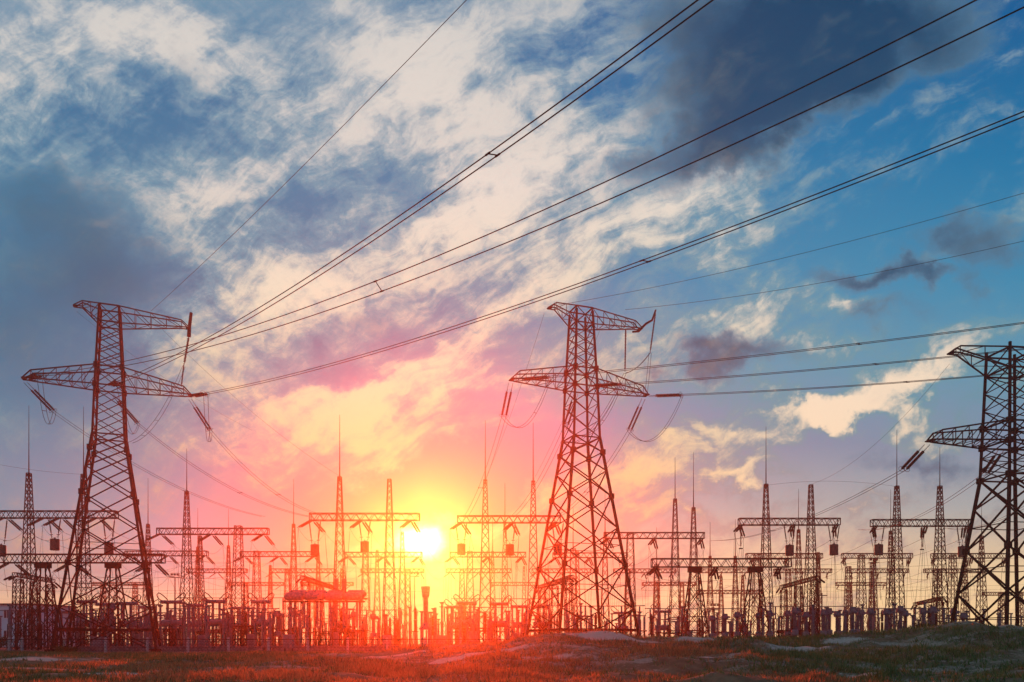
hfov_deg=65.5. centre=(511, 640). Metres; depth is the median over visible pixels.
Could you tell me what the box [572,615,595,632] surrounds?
disconnector switch
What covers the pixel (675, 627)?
post insulator
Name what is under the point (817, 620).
instrument transformer
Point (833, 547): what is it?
line trap
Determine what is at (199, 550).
portal gantry
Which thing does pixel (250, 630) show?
disconnector switch
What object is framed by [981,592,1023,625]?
portal gantry
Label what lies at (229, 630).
post insulator
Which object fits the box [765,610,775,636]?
instrument transformer
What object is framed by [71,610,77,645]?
surge arrester
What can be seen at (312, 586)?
portal gantry
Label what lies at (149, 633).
post insulator
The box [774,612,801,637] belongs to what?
disconnector switch
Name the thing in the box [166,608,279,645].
rigid busbar
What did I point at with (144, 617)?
post insulator
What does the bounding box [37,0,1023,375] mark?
twin conductor
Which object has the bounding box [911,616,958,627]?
shrub
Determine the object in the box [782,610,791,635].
instrument transformer
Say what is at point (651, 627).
surge arrester
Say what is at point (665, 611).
circuit breaker
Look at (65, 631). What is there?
disconnector switch
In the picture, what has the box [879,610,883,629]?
surge arrester
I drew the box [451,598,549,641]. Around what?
rigid busbar
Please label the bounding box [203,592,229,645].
circuit breaker
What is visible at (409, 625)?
post insulator
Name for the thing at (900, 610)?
instrument transformer
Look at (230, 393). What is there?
earth wire
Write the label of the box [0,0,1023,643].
sky
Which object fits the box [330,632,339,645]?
control cabinet
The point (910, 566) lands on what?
bus wire
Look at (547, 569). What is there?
portal gantry
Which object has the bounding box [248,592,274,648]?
circuit breaker
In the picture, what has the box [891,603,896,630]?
post insulator
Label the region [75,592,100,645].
circuit breaker
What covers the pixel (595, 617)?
surge arrester
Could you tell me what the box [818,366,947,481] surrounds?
earth wire
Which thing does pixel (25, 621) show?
rigid busbar
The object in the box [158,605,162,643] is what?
post insulator
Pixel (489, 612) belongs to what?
disconnector switch
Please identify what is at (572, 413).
pylon
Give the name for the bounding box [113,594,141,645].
circuit breaker
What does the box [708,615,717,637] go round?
instrument transformer
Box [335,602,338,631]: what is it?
post insulator
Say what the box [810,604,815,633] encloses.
post insulator
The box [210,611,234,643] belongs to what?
disconnector switch
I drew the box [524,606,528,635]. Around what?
post insulator
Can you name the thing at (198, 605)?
circuit breaker
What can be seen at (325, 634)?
post insulator
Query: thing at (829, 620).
instrument transformer
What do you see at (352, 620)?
disconnector switch
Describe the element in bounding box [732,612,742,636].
instrument transformer
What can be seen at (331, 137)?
earth wire
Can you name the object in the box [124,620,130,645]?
post insulator
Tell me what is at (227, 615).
post insulator
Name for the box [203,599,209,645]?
post insulator
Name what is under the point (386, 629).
post insulator
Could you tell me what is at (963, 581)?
portal gantry
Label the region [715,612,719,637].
post insulator
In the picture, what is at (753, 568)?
portal gantry
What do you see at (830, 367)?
twin conductor
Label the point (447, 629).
post insulator
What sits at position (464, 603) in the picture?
circuit breaker
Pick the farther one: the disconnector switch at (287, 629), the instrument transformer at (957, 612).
the disconnector switch at (287, 629)
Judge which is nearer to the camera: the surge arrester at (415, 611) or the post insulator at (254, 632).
the post insulator at (254, 632)
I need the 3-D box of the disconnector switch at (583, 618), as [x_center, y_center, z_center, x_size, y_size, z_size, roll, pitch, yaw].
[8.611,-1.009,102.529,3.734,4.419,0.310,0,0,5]
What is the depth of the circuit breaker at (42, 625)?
111.86 m
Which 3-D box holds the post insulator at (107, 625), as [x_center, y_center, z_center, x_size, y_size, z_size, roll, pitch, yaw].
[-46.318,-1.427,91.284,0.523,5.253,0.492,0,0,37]
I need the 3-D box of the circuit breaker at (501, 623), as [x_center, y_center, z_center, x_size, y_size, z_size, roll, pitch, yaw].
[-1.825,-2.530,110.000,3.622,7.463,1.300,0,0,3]
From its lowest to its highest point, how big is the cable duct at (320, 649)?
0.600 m
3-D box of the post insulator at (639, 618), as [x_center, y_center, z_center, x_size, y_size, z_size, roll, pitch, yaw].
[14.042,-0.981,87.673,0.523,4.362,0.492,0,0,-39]
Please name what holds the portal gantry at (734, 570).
on the ground at (642, 664)
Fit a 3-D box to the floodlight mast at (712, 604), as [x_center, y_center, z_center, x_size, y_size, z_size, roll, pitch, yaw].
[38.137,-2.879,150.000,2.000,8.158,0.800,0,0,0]
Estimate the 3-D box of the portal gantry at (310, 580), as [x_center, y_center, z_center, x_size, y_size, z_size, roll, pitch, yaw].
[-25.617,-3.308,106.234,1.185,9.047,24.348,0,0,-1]
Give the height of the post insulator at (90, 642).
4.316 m
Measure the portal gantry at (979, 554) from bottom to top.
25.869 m
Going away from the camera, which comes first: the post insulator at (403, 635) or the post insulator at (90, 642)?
the post insulator at (90, 642)
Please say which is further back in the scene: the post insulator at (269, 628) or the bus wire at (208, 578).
the bus wire at (208, 578)
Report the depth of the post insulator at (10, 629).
86.17 m
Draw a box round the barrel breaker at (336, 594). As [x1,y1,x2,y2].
[282,571,367,645]
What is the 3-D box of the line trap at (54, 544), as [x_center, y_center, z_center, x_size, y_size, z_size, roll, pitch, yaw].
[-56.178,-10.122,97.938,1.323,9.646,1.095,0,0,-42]
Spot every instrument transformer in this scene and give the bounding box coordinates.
[109,603,118,645]
[273,611,283,645]
[291,611,298,645]
[349,611,358,645]
[369,614,378,645]
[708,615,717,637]
[720,614,730,635]
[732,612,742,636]
[754,613,760,634]
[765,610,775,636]
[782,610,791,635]
[789,607,800,637]
[801,612,811,636]
[815,609,820,633]
[819,609,829,635]
[827,608,833,634]
[832,611,842,630]
[849,607,858,632]
[855,608,859,632]
[857,609,866,631]
[865,608,875,630]
[881,608,892,631]
[888,609,895,630]
[897,606,905,629]
[903,610,910,629]
[919,608,928,622]
[928,606,938,625]
[949,608,959,621]
[958,613,968,621]
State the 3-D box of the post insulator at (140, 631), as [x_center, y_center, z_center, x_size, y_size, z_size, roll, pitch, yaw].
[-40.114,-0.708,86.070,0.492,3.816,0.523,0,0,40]
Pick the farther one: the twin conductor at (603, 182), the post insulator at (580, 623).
the post insulator at (580, 623)
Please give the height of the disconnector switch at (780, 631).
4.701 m
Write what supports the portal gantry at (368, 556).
on the ground at (642, 664)
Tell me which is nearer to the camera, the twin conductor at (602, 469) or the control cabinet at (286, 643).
the control cabinet at (286, 643)
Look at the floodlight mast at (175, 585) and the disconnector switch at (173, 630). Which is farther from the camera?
the floodlight mast at (175, 585)
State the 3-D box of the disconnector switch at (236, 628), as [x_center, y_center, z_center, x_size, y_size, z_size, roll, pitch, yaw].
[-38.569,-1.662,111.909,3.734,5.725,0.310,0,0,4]
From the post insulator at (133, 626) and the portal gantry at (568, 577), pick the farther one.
the portal gantry at (568, 577)
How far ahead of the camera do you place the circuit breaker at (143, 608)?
120.80 m
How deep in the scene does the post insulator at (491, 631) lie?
97.13 m
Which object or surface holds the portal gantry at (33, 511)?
on the ground at (642, 664)
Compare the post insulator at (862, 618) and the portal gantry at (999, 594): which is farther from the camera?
the portal gantry at (999, 594)
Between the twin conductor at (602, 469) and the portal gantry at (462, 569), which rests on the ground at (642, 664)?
the portal gantry at (462, 569)
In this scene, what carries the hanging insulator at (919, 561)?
hanging from the portal gantry at (924, 531)
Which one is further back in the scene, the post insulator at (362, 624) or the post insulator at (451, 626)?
the post insulator at (362, 624)
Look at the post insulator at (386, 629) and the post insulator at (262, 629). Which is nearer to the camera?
the post insulator at (262, 629)
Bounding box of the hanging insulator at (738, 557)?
[733,528,742,608]
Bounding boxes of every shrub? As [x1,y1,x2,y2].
[0,635,7,646]
[50,643,80,652]
[375,631,406,646]
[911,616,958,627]
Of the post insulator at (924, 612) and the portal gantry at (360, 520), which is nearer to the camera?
the post insulator at (924, 612)
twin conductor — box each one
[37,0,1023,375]
[54,412,264,516]
[116,0,713,382]
[140,424,311,516]
[205,111,1023,393]
[212,431,325,515]
[464,417,505,515]
[509,431,565,517]
[551,322,1023,377]
[558,432,628,517]
[621,348,1023,384]
[683,371,1023,395]
[713,471,901,540]
[858,474,986,529]
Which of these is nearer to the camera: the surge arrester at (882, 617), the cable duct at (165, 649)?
the cable duct at (165, 649)
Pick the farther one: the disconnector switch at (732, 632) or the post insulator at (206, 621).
the disconnector switch at (732, 632)
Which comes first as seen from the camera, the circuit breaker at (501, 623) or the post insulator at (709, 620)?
the circuit breaker at (501, 623)
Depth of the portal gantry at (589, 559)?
143.76 m
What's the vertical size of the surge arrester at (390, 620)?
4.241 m
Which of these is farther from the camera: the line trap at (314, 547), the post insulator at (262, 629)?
the line trap at (314, 547)
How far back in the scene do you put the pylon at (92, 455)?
79.32 m
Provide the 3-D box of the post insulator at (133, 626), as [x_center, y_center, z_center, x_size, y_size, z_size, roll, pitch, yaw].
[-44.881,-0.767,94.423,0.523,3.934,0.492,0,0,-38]
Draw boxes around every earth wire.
[151,0,465,310]
[166,333,335,473]
[485,315,543,478]
[560,193,1022,304]
[625,241,1022,309]
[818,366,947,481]
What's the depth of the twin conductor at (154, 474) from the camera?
93.90 m
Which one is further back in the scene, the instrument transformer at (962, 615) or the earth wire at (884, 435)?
the instrument transformer at (962, 615)
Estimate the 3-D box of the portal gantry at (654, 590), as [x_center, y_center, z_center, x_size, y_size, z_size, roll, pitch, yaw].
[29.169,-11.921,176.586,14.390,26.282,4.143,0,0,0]
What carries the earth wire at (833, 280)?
attached to the pylon at (572, 413)
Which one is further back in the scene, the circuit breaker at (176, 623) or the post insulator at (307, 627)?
the circuit breaker at (176, 623)
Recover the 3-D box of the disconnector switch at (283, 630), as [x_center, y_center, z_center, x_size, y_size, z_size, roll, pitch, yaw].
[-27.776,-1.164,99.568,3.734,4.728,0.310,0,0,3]
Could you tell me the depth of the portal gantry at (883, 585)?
217.33 m
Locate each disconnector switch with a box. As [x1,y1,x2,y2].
[57,607,82,646]
[58,615,79,645]
[87,605,110,644]
[90,612,116,645]
[145,609,172,645]
[153,615,173,645]
[163,614,181,645]
[173,610,196,645]
[177,614,203,645]
[195,618,215,645]
[196,618,218,645]
[199,613,219,645]
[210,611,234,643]
[226,609,247,645]
[229,603,257,644]
[237,613,260,645]
[249,609,275,644]
[279,614,301,645]
[281,616,298,634]
[286,616,313,642]
[291,608,312,641]
[319,620,340,645]
[327,615,355,645]
[328,604,355,644]
[343,616,364,645]
[345,611,370,645]
[448,615,472,642]
[453,609,476,643]
[465,613,488,641]
[467,608,493,641]
[497,616,519,636]
[534,615,555,632]
[567,617,589,627]
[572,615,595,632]
[619,612,648,634]
[653,616,682,636]
[662,619,685,636]
[715,618,733,637]
[772,618,790,634]
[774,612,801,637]
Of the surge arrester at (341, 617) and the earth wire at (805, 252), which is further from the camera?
the surge arrester at (341, 617)
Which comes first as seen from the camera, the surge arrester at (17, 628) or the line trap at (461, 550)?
the surge arrester at (17, 628)
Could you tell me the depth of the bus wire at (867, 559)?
123.56 m
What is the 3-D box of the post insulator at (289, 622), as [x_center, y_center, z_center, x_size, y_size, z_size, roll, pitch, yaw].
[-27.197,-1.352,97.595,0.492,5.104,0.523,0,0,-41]
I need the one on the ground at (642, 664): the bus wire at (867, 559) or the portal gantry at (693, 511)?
the portal gantry at (693, 511)
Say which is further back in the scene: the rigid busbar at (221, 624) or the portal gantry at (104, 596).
the portal gantry at (104, 596)
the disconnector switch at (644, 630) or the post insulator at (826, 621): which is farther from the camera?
the post insulator at (826, 621)
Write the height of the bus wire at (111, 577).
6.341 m
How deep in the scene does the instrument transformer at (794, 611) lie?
95.80 m
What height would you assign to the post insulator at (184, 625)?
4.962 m
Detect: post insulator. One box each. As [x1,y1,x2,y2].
[7,604,12,650]
[33,609,35,648]
[75,609,79,645]
[88,613,93,645]
[105,605,110,645]
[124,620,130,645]
[131,617,135,645]
[138,616,142,645]
[143,616,145,645]
[147,607,152,644]
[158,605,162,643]
[182,606,186,645]
[186,604,189,636]
[187,603,192,645]
[191,605,195,645]
[191,617,194,645]
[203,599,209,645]
[208,605,211,645]
[221,609,225,645]
[225,614,229,644]
[228,617,231,645]
[229,607,233,645]
[235,615,238,645]
[247,609,249,632]
[253,619,256,645]
[260,612,264,645]
[262,609,266,649]
[267,612,272,650]
[288,608,290,633]
[292,608,296,645]
[297,610,302,645]
[305,616,310,637]
[324,623,327,645]
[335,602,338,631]
[361,620,363,645]
[377,618,380,645]
[385,615,387,634]
[397,607,401,645]
[403,625,404,646]
[408,607,411,645]
[413,620,417,644]
[419,611,423,627]
[439,602,444,634]
[445,607,449,642]
[449,606,454,644]
[457,602,462,643]
[471,603,476,641]
[475,609,479,642]
[485,619,490,641]
[488,617,493,638]
[492,613,496,640]
[505,611,507,640]
[507,611,510,638]
[510,620,514,638]
[517,610,519,632]
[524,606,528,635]
[564,604,568,631]
[578,603,582,631]
[589,606,593,627]
[637,611,641,634]
[673,621,678,636]
[680,606,683,635]
[707,611,710,633]
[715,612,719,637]
[742,608,747,630]
[760,608,765,636]
[767,602,772,636]
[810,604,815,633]
[824,607,828,633]
[838,610,841,630]
[843,611,847,631]
[860,604,864,631]
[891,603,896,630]
[922,602,927,623]
[941,608,946,623]
[996,613,1001,625]
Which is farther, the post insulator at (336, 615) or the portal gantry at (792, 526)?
the portal gantry at (792, 526)
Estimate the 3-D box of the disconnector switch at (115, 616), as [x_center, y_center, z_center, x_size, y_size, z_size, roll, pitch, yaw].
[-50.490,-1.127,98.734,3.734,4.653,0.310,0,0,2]
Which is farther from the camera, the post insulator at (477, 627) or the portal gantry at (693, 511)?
the portal gantry at (693, 511)
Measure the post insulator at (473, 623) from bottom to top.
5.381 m
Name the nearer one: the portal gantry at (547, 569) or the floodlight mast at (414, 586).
the floodlight mast at (414, 586)
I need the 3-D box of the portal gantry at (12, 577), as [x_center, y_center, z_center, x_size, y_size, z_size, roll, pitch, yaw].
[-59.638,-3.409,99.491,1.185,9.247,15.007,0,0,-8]
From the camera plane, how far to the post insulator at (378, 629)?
93.53 m
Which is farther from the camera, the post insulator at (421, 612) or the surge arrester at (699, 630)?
the post insulator at (421, 612)
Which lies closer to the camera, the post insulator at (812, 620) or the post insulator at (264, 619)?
the post insulator at (812, 620)
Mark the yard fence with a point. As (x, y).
(147, 647)
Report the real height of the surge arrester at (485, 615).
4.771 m
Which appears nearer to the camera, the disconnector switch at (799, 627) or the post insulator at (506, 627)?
the disconnector switch at (799, 627)
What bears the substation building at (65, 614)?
on the ground at (642, 664)
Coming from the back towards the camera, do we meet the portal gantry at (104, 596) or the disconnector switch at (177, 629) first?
the portal gantry at (104, 596)
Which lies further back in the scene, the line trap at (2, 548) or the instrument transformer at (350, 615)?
the instrument transformer at (350, 615)
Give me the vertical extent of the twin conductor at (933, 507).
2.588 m
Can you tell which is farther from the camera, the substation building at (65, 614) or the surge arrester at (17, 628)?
the substation building at (65, 614)
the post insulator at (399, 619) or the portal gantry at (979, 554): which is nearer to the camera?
the post insulator at (399, 619)
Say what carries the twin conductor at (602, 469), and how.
attached to the pylon at (572, 413)
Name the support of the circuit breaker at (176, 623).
on the ground at (642, 664)
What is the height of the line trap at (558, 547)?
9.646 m
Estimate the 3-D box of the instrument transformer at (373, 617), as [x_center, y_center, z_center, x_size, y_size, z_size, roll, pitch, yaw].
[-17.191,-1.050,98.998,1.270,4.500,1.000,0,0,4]
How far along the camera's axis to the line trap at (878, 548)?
103.73 m
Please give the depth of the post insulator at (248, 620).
107.21 m
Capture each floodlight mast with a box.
[169,573,180,599]
[410,573,419,619]
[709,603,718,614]
[869,559,878,618]
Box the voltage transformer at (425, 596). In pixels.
[419,586,436,646]
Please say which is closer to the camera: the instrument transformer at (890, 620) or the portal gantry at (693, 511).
the portal gantry at (693, 511)
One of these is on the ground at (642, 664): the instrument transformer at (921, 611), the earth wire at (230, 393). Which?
the instrument transformer at (921, 611)
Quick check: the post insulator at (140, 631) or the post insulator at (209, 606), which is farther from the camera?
the post insulator at (209, 606)
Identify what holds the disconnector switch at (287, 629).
on the ground at (642, 664)
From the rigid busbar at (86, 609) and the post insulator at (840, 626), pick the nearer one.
the rigid busbar at (86, 609)
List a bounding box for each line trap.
[0,521,7,594]
[49,519,60,591]
[103,519,114,593]
[309,520,320,582]
[359,520,370,597]
[455,522,466,598]
[504,522,515,595]
[552,522,563,583]
[784,526,794,585]
[828,525,839,581]
[873,527,883,591]
[957,526,967,577]
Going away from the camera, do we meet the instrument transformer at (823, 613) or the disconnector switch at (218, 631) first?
the instrument transformer at (823, 613)
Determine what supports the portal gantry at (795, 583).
on the ground at (642, 664)
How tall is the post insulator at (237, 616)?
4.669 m
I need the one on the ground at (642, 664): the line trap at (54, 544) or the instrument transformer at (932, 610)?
the instrument transformer at (932, 610)
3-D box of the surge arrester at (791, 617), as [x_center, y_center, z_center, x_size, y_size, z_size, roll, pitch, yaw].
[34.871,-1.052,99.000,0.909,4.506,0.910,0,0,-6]
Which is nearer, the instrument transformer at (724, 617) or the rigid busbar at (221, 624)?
the rigid busbar at (221, 624)
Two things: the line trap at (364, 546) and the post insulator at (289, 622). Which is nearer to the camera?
the post insulator at (289, 622)
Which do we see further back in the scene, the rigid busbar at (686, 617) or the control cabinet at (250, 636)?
the rigid busbar at (686, 617)
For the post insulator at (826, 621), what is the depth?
96.71 m
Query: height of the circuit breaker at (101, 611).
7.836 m
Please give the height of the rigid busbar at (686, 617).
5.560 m
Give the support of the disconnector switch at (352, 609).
on the ground at (642, 664)
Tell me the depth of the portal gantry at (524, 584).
217.33 m
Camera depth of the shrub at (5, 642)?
84.00 m
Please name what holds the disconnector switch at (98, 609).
on the ground at (642, 664)
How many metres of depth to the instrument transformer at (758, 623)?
103.77 m
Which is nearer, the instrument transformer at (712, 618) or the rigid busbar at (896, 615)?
the instrument transformer at (712, 618)
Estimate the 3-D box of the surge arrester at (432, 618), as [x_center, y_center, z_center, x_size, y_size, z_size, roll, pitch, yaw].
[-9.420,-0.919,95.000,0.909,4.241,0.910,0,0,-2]
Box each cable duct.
[72,646,272,651]
[272,646,396,650]
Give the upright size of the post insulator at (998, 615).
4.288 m
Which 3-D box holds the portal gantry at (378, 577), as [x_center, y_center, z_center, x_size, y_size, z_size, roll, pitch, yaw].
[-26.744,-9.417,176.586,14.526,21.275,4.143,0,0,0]
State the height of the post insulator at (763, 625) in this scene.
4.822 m
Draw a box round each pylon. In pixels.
[21,300,211,651]
[499,302,682,636]
[899,341,1023,625]
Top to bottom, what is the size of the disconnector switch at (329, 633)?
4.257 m
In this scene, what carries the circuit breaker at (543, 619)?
on the ground at (642, 664)
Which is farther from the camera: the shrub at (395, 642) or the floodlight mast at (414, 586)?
the floodlight mast at (414, 586)
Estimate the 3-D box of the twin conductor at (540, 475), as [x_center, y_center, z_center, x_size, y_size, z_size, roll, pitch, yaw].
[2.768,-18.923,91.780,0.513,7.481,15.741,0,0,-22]
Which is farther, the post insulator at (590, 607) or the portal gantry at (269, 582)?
the portal gantry at (269, 582)
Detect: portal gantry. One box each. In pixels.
[0,407,118,649]
[0,553,168,650]
[4,572,60,649]
[92,582,151,632]
[121,520,213,640]
[145,460,274,645]
[183,509,249,636]
[227,565,283,637]
[234,479,321,633]
[266,541,335,644]
[295,575,335,645]
[297,418,420,645]
[298,568,353,644]
[337,532,424,645]
[358,550,424,645]
[444,518,510,638]
[445,518,526,641]
[449,429,560,641]
[489,566,534,640]
[530,551,590,625]
[536,575,577,633]
[549,527,626,627]
[599,452,704,636]
[613,530,675,634]
[641,582,695,635]
[646,558,791,637]
[694,531,746,635]
[697,575,758,635]
[733,474,840,635]
[745,489,822,635]
[773,552,831,630]
[776,575,824,636]
[835,574,885,630]
[840,499,912,630]
[843,563,908,630]
[869,460,969,628]
[910,596,948,623]
[923,565,983,622]
[930,507,1010,624]
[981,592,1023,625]
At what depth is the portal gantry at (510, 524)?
101.01 m
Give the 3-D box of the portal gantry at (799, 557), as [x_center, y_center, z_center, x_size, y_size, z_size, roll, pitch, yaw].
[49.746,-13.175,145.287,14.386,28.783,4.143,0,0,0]
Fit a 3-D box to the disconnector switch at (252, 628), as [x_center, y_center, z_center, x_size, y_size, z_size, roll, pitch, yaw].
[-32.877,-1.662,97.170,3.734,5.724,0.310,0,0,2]
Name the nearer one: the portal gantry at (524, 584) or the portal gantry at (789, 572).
the portal gantry at (789, 572)
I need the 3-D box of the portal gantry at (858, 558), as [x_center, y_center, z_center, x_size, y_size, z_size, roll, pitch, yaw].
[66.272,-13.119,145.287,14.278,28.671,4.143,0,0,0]
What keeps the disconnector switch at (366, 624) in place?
on the ground at (642, 664)
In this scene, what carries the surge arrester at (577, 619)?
on the ground at (642, 664)
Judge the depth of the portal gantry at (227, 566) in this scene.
176.19 m
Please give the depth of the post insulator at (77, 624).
102.70 m
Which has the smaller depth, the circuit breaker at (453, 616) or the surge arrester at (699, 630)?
the surge arrester at (699, 630)
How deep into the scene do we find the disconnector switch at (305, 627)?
113.42 m
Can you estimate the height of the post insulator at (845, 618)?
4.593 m
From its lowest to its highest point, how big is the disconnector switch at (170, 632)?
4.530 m
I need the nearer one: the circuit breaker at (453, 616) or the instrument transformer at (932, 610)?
the instrument transformer at (932, 610)
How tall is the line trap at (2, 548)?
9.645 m
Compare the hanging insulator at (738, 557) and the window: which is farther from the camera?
the window
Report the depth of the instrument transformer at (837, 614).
97.81 m
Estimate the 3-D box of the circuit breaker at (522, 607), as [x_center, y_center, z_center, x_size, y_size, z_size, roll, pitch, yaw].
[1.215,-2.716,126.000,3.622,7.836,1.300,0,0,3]
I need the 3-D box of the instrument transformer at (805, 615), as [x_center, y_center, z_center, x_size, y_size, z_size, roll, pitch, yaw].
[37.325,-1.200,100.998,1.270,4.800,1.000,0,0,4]
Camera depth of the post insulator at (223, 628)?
90.48 m
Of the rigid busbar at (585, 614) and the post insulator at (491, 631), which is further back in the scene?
the rigid busbar at (585, 614)
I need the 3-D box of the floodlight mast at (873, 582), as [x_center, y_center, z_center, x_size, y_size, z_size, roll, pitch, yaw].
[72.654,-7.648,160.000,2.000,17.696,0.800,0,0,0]
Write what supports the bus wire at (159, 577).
attached to the portal gantry at (282, 556)
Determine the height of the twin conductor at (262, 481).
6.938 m
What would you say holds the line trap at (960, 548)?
hanging from the portal gantry at (924, 531)
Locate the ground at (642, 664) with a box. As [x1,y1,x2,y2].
[0,621,1023,681]
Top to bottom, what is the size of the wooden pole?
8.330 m
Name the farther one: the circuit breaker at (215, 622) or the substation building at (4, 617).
the substation building at (4, 617)
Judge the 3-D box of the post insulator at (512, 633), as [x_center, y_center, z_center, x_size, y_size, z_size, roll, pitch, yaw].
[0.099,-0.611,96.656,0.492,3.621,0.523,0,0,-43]
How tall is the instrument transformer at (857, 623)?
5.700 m
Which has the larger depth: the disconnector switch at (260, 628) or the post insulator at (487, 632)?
the disconnector switch at (260, 628)
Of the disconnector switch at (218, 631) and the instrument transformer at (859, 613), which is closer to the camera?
the instrument transformer at (859, 613)
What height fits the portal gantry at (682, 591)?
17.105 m
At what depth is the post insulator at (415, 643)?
113.13 m
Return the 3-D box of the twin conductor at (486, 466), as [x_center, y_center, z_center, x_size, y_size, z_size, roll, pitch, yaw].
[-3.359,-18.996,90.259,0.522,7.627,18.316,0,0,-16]
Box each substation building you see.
[0,603,76,646]
[53,612,85,645]
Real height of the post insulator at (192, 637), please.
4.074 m
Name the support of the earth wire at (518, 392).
attached to the pylon at (572, 413)
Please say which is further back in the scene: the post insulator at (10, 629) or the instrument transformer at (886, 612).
the instrument transformer at (886, 612)
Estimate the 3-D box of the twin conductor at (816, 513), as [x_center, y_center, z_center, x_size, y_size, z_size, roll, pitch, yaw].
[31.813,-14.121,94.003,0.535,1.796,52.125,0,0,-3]
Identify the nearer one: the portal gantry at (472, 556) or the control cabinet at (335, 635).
the control cabinet at (335, 635)
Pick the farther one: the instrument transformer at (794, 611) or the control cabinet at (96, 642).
the instrument transformer at (794, 611)
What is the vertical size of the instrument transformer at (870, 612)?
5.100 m
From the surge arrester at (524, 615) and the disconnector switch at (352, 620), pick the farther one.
the surge arrester at (524, 615)
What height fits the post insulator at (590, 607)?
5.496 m
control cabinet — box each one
[93,637,103,645]
[197,635,204,645]
[247,634,256,645]
[282,634,294,651]
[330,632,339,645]
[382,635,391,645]
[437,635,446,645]
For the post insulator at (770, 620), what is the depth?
88.51 m
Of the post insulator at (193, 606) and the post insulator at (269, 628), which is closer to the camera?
the post insulator at (269, 628)
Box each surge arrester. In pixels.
[14,612,22,649]
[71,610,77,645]
[242,610,249,645]
[339,609,343,644]
[387,617,392,645]
[396,619,400,636]
[412,606,418,646]
[429,615,433,643]
[482,611,488,640]
[522,611,528,636]
[576,611,580,632]
[593,614,597,627]
[647,614,654,635]
[697,617,700,636]
[789,614,792,634]
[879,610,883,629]
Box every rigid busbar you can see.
[0,610,57,648]
[66,604,161,645]
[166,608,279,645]
[178,597,283,645]
[348,609,406,645]
[439,606,530,642]
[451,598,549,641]
[544,605,644,632]
[645,608,742,636]
[754,606,849,635]
[859,608,957,630]
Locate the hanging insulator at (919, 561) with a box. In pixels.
[915,528,923,609]
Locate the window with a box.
[3,609,8,618]
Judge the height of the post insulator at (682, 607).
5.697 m
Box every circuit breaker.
[25,604,48,648]
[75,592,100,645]
[93,596,115,642]
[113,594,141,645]
[135,599,159,644]
[156,593,185,645]
[186,597,206,638]
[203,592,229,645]
[229,600,251,644]
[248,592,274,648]
[444,599,466,642]
[453,594,478,641]
[486,595,511,640]
[508,599,530,632]
[529,598,551,631]
[610,606,628,633]
[651,604,673,635]
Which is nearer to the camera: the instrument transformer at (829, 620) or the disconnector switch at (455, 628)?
the disconnector switch at (455, 628)
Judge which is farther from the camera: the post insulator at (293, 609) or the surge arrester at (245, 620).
the surge arrester at (245, 620)
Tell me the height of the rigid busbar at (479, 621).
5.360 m
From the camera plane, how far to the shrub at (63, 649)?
72.66 m
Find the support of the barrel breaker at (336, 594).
on the ground at (642, 664)
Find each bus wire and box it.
[31,562,193,578]
[91,563,229,578]
[169,567,259,578]
[817,557,1020,569]
[820,539,920,564]
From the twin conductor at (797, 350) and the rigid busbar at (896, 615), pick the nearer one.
the twin conductor at (797, 350)
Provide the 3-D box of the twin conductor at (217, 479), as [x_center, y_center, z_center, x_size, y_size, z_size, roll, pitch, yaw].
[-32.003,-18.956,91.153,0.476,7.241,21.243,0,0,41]
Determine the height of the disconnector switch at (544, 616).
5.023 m
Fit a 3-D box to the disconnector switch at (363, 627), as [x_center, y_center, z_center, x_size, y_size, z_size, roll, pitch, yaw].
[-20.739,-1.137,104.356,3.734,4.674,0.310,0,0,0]
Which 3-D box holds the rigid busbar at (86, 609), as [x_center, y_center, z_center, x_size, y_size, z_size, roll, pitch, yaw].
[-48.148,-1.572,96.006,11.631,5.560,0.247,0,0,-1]
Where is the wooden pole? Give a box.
[819,593,826,630]
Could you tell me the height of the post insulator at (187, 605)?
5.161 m
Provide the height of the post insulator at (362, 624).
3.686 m
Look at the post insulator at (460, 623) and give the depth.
88.98 m
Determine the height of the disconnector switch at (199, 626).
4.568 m
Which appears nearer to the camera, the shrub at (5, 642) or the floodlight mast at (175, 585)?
the shrub at (5, 642)
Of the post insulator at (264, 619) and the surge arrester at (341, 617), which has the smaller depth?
the surge arrester at (341, 617)
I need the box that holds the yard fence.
[0,637,508,652]
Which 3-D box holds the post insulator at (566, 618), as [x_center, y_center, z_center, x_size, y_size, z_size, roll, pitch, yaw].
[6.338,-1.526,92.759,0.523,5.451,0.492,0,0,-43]

